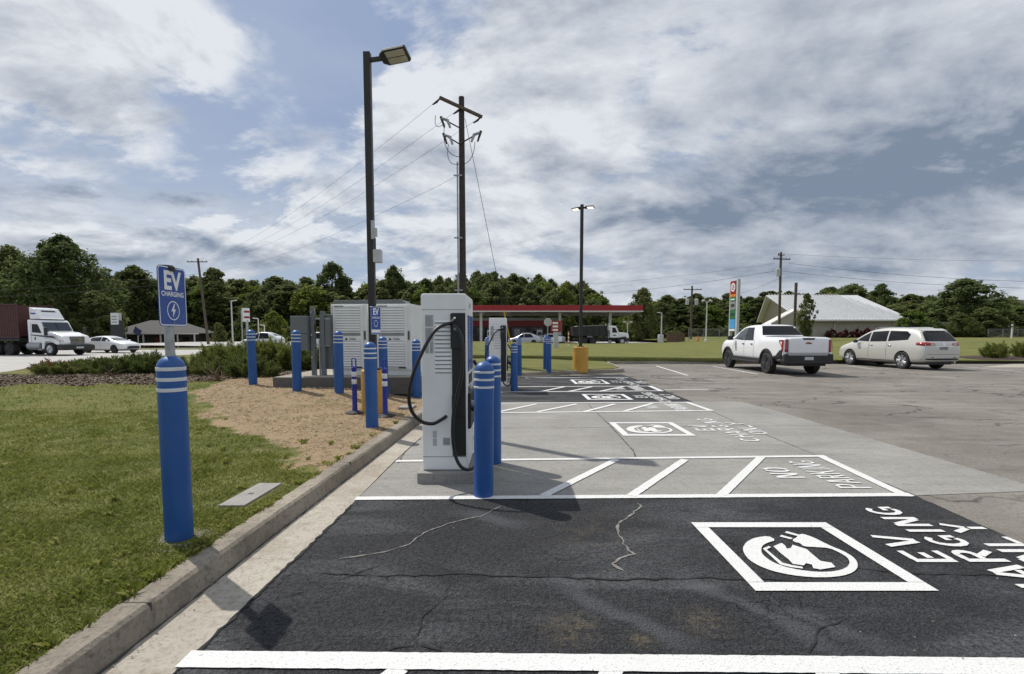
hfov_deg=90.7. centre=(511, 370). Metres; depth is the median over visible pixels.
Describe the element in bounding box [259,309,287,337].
tree
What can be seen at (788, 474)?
stencil lettering
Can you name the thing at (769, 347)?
pickup truck
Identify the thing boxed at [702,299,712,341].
street light
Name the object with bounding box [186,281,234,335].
wood tree
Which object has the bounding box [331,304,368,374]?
power cabinet
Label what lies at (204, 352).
juniper shrub
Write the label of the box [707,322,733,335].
bush
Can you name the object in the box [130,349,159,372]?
juniper shrub
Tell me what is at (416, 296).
wood tree
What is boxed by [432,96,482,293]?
utility pole
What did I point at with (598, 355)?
lawn
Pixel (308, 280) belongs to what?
wood tree
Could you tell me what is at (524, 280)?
wood tree
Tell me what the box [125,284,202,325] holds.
oak tree
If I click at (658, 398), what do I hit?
stencil lettering
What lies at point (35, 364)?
juniper shrub
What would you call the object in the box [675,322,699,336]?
bush
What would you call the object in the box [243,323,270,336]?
tree
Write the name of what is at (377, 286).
wood tree
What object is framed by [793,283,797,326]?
service pole
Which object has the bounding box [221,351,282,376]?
juniper shrub
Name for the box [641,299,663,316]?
wood tree
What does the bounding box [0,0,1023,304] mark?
sky
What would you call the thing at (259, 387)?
straw mulch
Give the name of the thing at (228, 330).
bush
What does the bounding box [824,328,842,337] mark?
burgundy bush
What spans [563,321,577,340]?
bush
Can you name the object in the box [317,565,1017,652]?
asphalt crack
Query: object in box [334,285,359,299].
wood tree
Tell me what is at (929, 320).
tree
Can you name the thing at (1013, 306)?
wood tree
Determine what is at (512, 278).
wood tree
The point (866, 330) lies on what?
burgundy bush
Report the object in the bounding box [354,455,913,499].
aisle hatching
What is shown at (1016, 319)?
wood tree
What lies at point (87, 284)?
power line
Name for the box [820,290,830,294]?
wood tree
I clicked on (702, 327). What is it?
bush
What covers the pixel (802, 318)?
young tree
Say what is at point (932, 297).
wood tree
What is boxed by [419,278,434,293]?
wood tree
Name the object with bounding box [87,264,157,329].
oak tree
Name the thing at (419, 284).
wood tree
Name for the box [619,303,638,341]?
tree
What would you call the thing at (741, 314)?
wood tree
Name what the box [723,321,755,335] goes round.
bush
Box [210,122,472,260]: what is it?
power line
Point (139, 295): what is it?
wood tree
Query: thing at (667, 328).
bush
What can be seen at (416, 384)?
bollard
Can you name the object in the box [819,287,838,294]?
oak tree
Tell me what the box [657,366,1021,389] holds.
stall line
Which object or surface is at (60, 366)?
juniper shrub
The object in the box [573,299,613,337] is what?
wood tree
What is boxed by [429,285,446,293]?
wood tree
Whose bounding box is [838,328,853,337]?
burgundy bush
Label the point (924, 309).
wood tree
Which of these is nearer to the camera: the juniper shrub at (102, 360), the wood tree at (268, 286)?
the juniper shrub at (102, 360)
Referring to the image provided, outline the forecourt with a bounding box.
[139,341,662,346]
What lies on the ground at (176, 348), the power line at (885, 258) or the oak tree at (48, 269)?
the oak tree at (48, 269)
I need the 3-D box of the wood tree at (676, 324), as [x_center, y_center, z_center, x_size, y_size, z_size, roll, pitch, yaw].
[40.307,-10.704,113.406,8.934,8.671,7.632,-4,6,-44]
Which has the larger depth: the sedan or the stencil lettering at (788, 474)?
the sedan
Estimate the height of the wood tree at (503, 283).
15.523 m
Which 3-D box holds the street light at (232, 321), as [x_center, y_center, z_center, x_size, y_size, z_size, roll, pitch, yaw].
[-35.022,-5.997,63.731,0.899,5.818,0.400,0,4,0]
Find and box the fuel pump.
[537,330,541,336]
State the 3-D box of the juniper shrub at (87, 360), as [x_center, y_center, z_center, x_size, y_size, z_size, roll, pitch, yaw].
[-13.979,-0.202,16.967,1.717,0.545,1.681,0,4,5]
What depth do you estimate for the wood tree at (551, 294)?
100.34 m
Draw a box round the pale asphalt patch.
[988,363,1023,366]
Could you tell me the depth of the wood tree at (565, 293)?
100.96 m
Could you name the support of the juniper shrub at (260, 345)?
on the lawn at (598, 355)
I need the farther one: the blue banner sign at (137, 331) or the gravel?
the blue banner sign at (137, 331)
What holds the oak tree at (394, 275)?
on the ground at (176, 348)
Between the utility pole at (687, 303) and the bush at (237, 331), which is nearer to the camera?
the utility pole at (687, 303)
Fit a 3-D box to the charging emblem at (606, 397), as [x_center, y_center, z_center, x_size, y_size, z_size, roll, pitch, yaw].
[2.440,0.672,13.066,1.135,0.001,1.147,0,4,0]
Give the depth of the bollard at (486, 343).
18.80 m
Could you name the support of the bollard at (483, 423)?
on the concrete slab
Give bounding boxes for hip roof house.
[124,320,213,346]
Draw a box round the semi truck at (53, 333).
[0,307,94,355]
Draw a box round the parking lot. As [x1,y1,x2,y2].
[359,363,1023,543]
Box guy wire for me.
[465,120,510,345]
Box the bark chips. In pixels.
[0,369,311,386]
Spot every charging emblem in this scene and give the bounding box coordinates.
[571,380,609,383]
[582,394,632,399]
[609,422,695,435]
[691,522,938,590]
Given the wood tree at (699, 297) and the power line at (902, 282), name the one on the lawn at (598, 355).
the wood tree at (699, 297)
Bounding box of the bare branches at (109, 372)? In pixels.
[97,362,130,375]
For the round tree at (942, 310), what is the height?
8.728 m
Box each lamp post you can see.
[361,45,410,413]
[571,204,594,372]
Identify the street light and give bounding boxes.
[231,300,236,344]
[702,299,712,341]
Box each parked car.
[240,332,284,344]
[316,332,319,344]
[540,333,565,342]
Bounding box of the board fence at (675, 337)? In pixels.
[667,333,684,341]
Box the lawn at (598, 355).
[0,337,1023,673]
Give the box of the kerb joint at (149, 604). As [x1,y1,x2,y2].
[120,418,414,610]
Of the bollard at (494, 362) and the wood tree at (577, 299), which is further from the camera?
the wood tree at (577, 299)
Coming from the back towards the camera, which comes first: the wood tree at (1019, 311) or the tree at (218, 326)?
the wood tree at (1019, 311)
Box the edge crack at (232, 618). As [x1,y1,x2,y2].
[173,504,352,673]
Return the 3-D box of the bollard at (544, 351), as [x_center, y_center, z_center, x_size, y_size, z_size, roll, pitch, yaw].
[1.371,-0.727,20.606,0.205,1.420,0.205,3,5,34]
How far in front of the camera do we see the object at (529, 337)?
72.97 m
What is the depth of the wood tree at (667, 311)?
101.35 m
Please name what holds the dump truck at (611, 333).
on the forecourt
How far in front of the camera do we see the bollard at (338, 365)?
11.09 m
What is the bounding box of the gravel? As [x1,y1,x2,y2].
[138,529,224,551]
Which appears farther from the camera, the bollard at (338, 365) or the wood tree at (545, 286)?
the wood tree at (545, 286)
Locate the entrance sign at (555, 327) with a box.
[551,321,560,347]
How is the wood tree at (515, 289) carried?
on the ground at (176, 348)
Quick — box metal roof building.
[757,294,907,337]
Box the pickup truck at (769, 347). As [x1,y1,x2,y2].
[722,323,832,372]
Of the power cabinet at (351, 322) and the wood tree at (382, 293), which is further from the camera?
the wood tree at (382, 293)
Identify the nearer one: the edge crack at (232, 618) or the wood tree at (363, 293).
the edge crack at (232, 618)
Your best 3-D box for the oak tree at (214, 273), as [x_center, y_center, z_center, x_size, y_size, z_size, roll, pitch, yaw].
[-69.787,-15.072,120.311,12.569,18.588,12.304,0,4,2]
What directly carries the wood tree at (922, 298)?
on the ground at (176, 348)
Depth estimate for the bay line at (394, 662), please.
2.52 m
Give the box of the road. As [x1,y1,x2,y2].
[0,350,201,371]
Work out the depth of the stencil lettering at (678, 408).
11.18 m
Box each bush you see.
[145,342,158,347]
[210,326,235,340]
[225,321,252,341]
[283,326,318,338]
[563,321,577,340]
[592,320,621,340]
[616,322,640,341]
[635,330,657,340]
[651,322,682,341]
[665,328,679,339]
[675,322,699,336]
[689,321,723,335]
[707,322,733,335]
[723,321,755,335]
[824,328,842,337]
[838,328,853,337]
[850,328,862,337]
[860,327,871,335]
[993,326,1023,336]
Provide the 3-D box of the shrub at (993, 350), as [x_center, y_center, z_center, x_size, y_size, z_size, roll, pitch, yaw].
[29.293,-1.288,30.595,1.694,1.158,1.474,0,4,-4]
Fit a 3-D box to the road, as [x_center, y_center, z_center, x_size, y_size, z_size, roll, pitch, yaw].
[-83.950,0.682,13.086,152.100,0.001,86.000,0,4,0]
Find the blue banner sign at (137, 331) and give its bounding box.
[133,326,141,342]
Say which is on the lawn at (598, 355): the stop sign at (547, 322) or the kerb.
the stop sign at (547, 322)
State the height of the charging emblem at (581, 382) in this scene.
0.001 m
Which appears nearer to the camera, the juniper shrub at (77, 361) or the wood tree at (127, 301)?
the juniper shrub at (77, 361)
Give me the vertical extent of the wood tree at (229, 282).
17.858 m
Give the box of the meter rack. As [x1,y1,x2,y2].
[290,307,333,375]
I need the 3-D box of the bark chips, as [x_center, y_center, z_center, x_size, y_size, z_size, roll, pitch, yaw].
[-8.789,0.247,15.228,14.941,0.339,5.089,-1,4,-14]
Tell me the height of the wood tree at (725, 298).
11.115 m
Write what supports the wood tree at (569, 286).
on the ground at (176, 348)
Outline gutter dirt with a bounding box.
[97,423,419,673]
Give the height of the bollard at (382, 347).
1.420 m
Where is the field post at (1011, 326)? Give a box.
[1008,324,1016,337]
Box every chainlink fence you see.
[688,329,739,339]
[988,329,1023,337]
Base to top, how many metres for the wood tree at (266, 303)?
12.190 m
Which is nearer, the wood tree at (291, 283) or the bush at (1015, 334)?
the bush at (1015, 334)
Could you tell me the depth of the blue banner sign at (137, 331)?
73.71 m
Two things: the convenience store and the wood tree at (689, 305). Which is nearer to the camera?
the convenience store
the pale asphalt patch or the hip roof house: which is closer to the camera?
the pale asphalt patch
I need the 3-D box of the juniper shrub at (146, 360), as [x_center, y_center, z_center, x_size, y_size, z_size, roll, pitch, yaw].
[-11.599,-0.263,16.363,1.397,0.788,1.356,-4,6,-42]
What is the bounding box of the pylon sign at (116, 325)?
[110,313,123,337]
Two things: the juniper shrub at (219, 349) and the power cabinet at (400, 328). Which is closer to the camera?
the power cabinet at (400, 328)
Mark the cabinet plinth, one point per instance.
(398, 384)
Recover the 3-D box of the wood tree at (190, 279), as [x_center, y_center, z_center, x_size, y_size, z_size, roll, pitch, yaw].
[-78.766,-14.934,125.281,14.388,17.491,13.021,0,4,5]
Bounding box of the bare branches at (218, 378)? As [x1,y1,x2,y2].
[187,359,229,382]
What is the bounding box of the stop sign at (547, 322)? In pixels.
[544,318,551,335]
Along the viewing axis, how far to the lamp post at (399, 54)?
9.35 m
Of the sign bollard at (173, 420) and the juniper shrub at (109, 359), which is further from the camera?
the juniper shrub at (109, 359)
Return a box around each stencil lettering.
[646,392,670,401]
[664,404,684,409]
[688,425,715,430]
[697,418,758,440]
[725,422,766,433]
[763,467,804,477]
[789,461,870,487]
[866,507,1023,587]
[871,535,957,561]
[939,523,1023,560]
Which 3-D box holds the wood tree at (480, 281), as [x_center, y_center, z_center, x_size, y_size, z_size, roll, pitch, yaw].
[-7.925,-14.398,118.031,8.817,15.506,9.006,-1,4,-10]
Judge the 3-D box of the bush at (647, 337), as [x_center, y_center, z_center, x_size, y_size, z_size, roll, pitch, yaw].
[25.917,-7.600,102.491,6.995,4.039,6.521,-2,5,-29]
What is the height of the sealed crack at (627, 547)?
0.001 m
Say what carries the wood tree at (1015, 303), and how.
on the ground at (176, 348)
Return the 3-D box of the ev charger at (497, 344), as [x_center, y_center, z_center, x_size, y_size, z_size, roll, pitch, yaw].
[-0.358,-0.463,14.666,0.792,2.110,1.259,0,4,0]
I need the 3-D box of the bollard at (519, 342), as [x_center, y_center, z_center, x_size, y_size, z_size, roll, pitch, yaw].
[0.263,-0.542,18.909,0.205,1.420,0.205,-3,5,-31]
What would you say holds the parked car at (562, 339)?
on the forecourt
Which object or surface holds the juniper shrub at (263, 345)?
on the lawn at (598, 355)
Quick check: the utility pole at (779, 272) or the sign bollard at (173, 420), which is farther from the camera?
the utility pole at (779, 272)
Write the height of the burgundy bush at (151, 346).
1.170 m
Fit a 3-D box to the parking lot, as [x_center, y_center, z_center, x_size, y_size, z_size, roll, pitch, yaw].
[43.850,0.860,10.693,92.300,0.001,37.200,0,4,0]
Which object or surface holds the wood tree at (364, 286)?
on the ground at (176, 348)
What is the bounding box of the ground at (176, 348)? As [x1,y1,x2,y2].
[139,340,653,361]
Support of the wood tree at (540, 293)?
on the ground at (176, 348)
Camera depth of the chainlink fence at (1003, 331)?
81.73 m
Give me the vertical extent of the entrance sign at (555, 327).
2.750 m
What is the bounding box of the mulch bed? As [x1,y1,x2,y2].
[959,355,1023,359]
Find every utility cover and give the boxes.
[218,483,281,506]
[398,405,415,409]
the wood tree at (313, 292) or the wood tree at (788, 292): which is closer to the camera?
the wood tree at (313, 292)
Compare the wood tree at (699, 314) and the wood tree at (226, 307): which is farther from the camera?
the wood tree at (226, 307)
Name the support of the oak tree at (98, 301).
on the ground at (176, 348)
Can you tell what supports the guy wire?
attached to the utility pole at (461, 250)
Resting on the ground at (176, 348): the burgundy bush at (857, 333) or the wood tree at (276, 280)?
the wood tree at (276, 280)
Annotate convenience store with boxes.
[473,318,562,341]
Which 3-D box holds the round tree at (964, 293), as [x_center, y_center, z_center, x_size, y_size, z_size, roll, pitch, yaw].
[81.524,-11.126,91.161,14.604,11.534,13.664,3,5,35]
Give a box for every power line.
[0,281,195,296]
[12,274,193,289]
[194,107,428,260]
[209,114,451,259]
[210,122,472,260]
[221,177,454,269]
[421,271,772,297]
[422,263,773,287]
[785,271,1006,287]
[790,263,1023,281]
[794,254,970,260]
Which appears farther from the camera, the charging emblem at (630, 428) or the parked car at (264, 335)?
the parked car at (264, 335)
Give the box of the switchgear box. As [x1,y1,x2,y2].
[333,300,409,303]
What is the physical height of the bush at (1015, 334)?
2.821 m
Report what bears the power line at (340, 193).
attached to the utility pole at (461, 250)
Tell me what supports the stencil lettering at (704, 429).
on the concrete slab
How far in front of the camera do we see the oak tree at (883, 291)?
109.79 m
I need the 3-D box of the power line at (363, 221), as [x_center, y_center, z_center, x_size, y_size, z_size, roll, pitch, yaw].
[-24.183,-11.503,48.281,0.011,2.745,67.752,-4,6,-40]
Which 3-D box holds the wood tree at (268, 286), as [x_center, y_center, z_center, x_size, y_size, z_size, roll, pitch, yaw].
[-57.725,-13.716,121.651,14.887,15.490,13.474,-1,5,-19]
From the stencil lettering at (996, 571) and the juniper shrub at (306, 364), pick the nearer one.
the stencil lettering at (996, 571)
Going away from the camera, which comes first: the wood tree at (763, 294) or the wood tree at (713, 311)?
the wood tree at (713, 311)
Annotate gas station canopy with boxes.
[419,305,642,343]
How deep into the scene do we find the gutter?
3.32 m
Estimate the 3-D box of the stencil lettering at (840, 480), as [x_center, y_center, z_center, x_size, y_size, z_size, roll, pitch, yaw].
[3.667,1.201,5.938,0.368,0.001,1.148,0,4,0]
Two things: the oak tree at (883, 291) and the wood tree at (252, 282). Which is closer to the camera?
the oak tree at (883, 291)
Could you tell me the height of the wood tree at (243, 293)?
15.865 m
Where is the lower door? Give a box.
[468,425,472,465]
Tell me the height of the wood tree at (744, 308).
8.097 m
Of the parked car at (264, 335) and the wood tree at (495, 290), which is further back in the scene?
the wood tree at (495, 290)
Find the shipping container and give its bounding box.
[0,303,52,337]
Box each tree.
[0,232,130,331]
[0,244,53,341]
[67,289,129,337]
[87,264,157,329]
[113,288,137,324]
[118,283,157,321]
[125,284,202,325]
[139,287,158,321]
[143,285,202,322]
[185,275,202,315]
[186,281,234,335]
[187,281,227,332]
[190,267,236,327]
[208,297,252,338]
[209,322,227,341]
[224,278,236,335]
[225,279,248,301]
[230,290,267,337]
[236,283,262,314]
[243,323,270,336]
[244,281,289,324]
[248,280,259,288]
[250,290,287,327]
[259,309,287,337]
[261,284,305,340]
[262,275,285,286]
[278,281,301,291]
[281,283,330,326]
[297,276,313,289]
[297,292,338,327]
[309,261,352,310]
[325,295,350,314]
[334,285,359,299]
[353,289,367,299]
[354,282,367,297]
[376,279,396,298]
[376,287,397,299]
[377,264,410,299]
[390,290,412,301]
[398,285,423,303]
[410,287,426,304]
[413,280,427,292]
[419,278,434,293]
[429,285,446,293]
[430,275,446,290]
[440,281,451,287]
[444,281,478,317]
[466,278,470,288]
[466,285,490,317]
[469,269,482,287]
[470,272,493,289]
[471,276,490,304]
[475,281,502,316]
[482,283,515,317]
[490,271,498,281]
[493,278,510,303]
[503,273,527,300]
[506,284,524,317]
[515,276,529,285]
[519,290,538,317]
[525,282,546,317]
[528,274,546,285]
[528,286,549,317]
[533,280,556,316]
[534,289,569,331]
[547,278,557,288]
[548,281,576,336]
[563,280,575,339]
[568,284,578,294]
[572,293,596,337]
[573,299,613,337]
[574,281,589,288]
[575,291,618,322]
[583,288,597,316]
[603,317,622,331]
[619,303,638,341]
[626,286,660,341]
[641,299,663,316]
[645,302,679,332]
[657,294,681,324]
[665,305,698,332]
[671,298,686,326]
[675,305,705,332]
[683,298,704,314]
[684,293,711,325]
[684,305,710,335]
[697,303,728,334]
[700,297,722,325]
[709,305,728,334]
[712,293,741,306]
[725,303,761,325]
[725,306,755,327]
[739,298,764,327]
[742,296,753,303]
[753,291,768,302]
[767,291,777,294]
[783,291,793,294]
[795,293,818,336]
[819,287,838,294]
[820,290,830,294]
[832,283,868,298]
[866,283,897,305]
[867,296,887,307]
[886,304,917,318]
[890,309,937,328]
[896,294,925,308]
[897,303,923,311]
[914,303,933,312]
[919,296,931,299]
[921,295,973,321]
[922,277,1018,336]
[922,318,949,332]
[923,295,936,300]
[938,313,984,337]
[961,306,1013,336]
[992,297,1023,306]
[997,309,1023,333]
[999,316,1023,325]
[1003,305,1023,310]
[1013,307,1023,318]
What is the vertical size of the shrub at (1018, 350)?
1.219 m
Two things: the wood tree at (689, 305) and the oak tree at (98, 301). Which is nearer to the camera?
the oak tree at (98, 301)
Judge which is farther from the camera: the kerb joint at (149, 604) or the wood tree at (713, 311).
the wood tree at (713, 311)
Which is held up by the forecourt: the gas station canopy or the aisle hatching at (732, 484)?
the gas station canopy
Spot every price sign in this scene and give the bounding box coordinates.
[241,308,249,346]
[728,279,740,335]
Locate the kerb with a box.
[15,361,1023,673]
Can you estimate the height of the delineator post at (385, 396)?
1.041 m
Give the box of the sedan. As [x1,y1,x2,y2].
[85,336,140,352]
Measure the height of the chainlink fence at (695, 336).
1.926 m
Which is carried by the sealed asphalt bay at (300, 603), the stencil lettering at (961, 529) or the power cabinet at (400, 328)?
the stencil lettering at (961, 529)
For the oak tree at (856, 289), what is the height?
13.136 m
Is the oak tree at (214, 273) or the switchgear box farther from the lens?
the oak tree at (214, 273)
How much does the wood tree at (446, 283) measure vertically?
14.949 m
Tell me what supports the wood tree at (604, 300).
on the ground at (176, 348)
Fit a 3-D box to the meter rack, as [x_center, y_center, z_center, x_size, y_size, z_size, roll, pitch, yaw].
[-4.926,-0.724,12.496,0.993,1.680,0.312,-1,4,-9]
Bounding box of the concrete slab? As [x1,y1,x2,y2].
[360,402,1023,496]
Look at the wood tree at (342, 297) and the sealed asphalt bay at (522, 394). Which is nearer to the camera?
the sealed asphalt bay at (522, 394)
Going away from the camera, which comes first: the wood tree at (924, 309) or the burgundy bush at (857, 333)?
the burgundy bush at (857, 333)
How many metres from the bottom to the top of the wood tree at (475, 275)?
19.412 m
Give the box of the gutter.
[102,423,422,673]
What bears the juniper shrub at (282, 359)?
on the lawn at (598, 355)
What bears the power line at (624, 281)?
attached to the utility pole at (779, 272)
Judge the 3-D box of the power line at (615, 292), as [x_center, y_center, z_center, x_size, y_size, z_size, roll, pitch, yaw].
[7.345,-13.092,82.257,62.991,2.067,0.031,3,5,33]
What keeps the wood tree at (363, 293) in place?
on the ground at (176, 348)
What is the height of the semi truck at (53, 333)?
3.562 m
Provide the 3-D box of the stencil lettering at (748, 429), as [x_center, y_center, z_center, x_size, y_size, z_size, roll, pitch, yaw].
[4.061,0.990,8.779,0.327,0.001,1.057,0,4,0]
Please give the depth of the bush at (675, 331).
78.59 m
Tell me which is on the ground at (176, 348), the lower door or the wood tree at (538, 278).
the wood tree at (538, 278)
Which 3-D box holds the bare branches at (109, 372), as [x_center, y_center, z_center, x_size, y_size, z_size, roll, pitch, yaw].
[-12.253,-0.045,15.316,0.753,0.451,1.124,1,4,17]
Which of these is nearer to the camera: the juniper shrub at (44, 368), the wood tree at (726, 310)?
the juniper shrub at (44, 368)
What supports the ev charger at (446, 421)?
on the concrete slab
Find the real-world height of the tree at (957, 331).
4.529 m
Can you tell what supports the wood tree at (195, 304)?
on the ground at (176, 348)
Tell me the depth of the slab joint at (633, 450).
8.05 m
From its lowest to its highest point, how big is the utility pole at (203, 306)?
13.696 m
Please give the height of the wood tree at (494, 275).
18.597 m
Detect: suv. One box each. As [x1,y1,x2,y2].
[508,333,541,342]
[839,327,959,368]
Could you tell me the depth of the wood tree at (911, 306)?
111.40 m
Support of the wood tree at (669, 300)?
on the lawn at (598, 355)
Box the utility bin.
[657,335,663,341]
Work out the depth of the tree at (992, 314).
84.35 m
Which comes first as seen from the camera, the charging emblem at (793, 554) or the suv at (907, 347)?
the charging emblem at (793, 554)
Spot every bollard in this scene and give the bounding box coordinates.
[155,265,193,542]
[246,330,257,384]
[291,330,301,390]
[333,331,343,393]
[363,342,378,427]
[378,336,388,396]
[412,339,420,397]
[474,361,493,497]
[485,337,488,358]
[485,356,500,464]
[510,343,517,390]
[516,337,521,374]
[543,335,547,368]
[546,337,550,372]
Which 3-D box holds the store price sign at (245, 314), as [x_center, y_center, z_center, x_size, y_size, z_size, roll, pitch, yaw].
[-31.445,-5.087,59.703,0.280,4.600,1.030,2,5,28]
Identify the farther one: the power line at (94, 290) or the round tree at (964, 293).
the round tree at (964, 293)
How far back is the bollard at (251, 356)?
12.53 m
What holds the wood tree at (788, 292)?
on the ground at (176, 348)
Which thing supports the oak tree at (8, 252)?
on the ground at (176, 348)
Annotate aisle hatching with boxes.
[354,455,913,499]
[501,402,713,412]
[521,377,662,391]
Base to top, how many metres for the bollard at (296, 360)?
1.420 m
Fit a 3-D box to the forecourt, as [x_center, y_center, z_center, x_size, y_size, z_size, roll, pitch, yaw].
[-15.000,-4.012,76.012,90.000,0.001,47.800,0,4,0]
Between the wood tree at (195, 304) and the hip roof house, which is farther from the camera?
the wood tree at (195, 304)
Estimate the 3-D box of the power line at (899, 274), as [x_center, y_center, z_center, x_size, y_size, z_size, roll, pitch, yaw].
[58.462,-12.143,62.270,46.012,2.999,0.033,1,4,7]
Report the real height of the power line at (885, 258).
1.535 m
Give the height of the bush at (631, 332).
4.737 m
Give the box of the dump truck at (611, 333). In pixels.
[570,324,629,343]
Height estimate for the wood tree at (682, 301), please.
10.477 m
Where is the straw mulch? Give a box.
[188,370,421,470]
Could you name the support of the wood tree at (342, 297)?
on the ground at (176, 348)
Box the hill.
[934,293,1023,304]
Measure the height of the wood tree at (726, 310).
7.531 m
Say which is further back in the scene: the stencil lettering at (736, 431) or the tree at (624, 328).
the tree at (624, 328)
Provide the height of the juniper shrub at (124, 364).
0.759 m
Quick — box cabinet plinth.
[273,369,421,393]
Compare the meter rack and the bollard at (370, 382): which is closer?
the bollard at (370, 382)
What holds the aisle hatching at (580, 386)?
on the sealed asphalt bay at (522, 394)
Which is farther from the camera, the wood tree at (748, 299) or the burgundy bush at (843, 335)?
the wood tree at (748, 299)
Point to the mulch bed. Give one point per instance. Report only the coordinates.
(1011, 357)
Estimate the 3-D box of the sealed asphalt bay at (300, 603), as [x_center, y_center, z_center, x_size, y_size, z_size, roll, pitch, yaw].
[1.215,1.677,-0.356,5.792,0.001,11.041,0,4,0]
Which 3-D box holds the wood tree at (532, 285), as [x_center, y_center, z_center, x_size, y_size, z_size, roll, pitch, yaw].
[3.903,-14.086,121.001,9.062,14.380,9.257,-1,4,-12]
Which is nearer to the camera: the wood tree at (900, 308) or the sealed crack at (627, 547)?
the sealed crack at (627, 547)
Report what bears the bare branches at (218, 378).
on the lawn at (598, 355)
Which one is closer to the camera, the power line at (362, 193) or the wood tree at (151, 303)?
the power line at (362, 193)
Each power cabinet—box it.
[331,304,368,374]
[376,304,421,374]
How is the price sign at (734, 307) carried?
on the lawn at (598, 355)
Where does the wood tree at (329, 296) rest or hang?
on the ground at (176, 348)
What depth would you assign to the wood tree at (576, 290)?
126.56 m
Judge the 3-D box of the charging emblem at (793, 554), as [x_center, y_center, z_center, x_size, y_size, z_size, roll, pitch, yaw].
[2.140,1.359,3.811,1.170,0.001,1.170,0,4,0]
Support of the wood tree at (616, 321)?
on the ground at (176, 348)
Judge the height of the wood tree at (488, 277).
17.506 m
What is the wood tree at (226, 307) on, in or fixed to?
on the ground at (176, 348)
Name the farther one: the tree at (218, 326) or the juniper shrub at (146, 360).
the tree at (218, 326)
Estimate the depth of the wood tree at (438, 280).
125.58 m
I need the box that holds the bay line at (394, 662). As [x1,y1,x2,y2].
[175,650,1023,673]
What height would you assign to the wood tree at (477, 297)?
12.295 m
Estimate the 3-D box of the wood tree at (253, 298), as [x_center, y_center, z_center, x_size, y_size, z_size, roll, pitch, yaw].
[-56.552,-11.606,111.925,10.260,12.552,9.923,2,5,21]
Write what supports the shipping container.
on the semi truck at (53, 333)
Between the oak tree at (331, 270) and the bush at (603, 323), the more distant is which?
the oak tree at (331, 270)
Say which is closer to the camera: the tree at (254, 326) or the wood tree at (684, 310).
the tree at (254, 326)
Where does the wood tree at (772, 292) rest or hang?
on the ground at (176, 348)
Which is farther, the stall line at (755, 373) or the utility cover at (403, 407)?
the stall line at (755, 373)
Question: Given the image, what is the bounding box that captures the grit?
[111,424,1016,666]
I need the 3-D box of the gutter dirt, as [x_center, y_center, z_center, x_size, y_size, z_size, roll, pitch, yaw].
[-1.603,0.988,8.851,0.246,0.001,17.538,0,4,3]
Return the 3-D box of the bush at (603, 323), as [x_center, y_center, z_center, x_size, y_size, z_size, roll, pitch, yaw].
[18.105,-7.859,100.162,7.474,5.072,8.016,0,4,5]
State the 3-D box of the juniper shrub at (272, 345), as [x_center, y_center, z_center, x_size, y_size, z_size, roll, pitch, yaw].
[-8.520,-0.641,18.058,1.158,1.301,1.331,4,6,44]
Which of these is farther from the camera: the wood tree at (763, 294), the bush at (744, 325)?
the wood tree at (763, 294)
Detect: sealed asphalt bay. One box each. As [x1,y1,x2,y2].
[175,495,1023,673]
[501,374,691,401]
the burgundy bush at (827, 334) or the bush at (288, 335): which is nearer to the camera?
the burgundy bush at (827, 334)
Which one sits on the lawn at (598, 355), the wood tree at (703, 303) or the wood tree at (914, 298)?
the wood tree at (703, 303)
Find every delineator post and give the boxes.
[345,358,363,414]
[378,359,395,417]
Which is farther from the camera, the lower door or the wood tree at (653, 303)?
the wood tree at (653, 303)
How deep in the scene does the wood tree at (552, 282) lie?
137.66 m
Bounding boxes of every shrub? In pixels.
[25,357,69,373]
[27,361,88,374]
[47,361,75,373]
[68,358,96,363]
[69,356,93,366]
[74,356,101,372]
[76,356,125,374]
[90,355,127,372]
[107,352,156,373]
[108,353,151,361]
[128,351,164,373]
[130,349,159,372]
[178,354,210,373]
[188,340,235,364]
[189,353,246,375]
[205,338,246,365]
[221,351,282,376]
[234,337,272,354]
[256,335,273,359]
[256,335,284,361]
[264,339,310,369]
[290,347,318,370]
[977,340,1013,357]
[1009,341,1023,356]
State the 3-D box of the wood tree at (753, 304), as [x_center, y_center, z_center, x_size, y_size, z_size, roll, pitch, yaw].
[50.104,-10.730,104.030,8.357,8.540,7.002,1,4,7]
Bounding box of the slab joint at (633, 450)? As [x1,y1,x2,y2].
[398,403,913,494]
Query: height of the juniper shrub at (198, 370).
0.746 m
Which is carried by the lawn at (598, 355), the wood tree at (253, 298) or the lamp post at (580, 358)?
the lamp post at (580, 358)
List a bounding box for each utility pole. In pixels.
[187,258,209,346]
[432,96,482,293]
[683,286,701,338]
[773,252,790,324]
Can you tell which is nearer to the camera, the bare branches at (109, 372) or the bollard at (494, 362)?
the bollard at (494, 362)
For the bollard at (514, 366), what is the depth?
14.31 m
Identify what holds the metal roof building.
on the lawn at (598, 355)
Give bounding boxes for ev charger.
[407,294,476,483]
[485,318,510,390]
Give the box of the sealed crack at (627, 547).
[340,503,642,570]
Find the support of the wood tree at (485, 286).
on the ground at (176, 348)
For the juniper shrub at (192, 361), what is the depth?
15.81 m

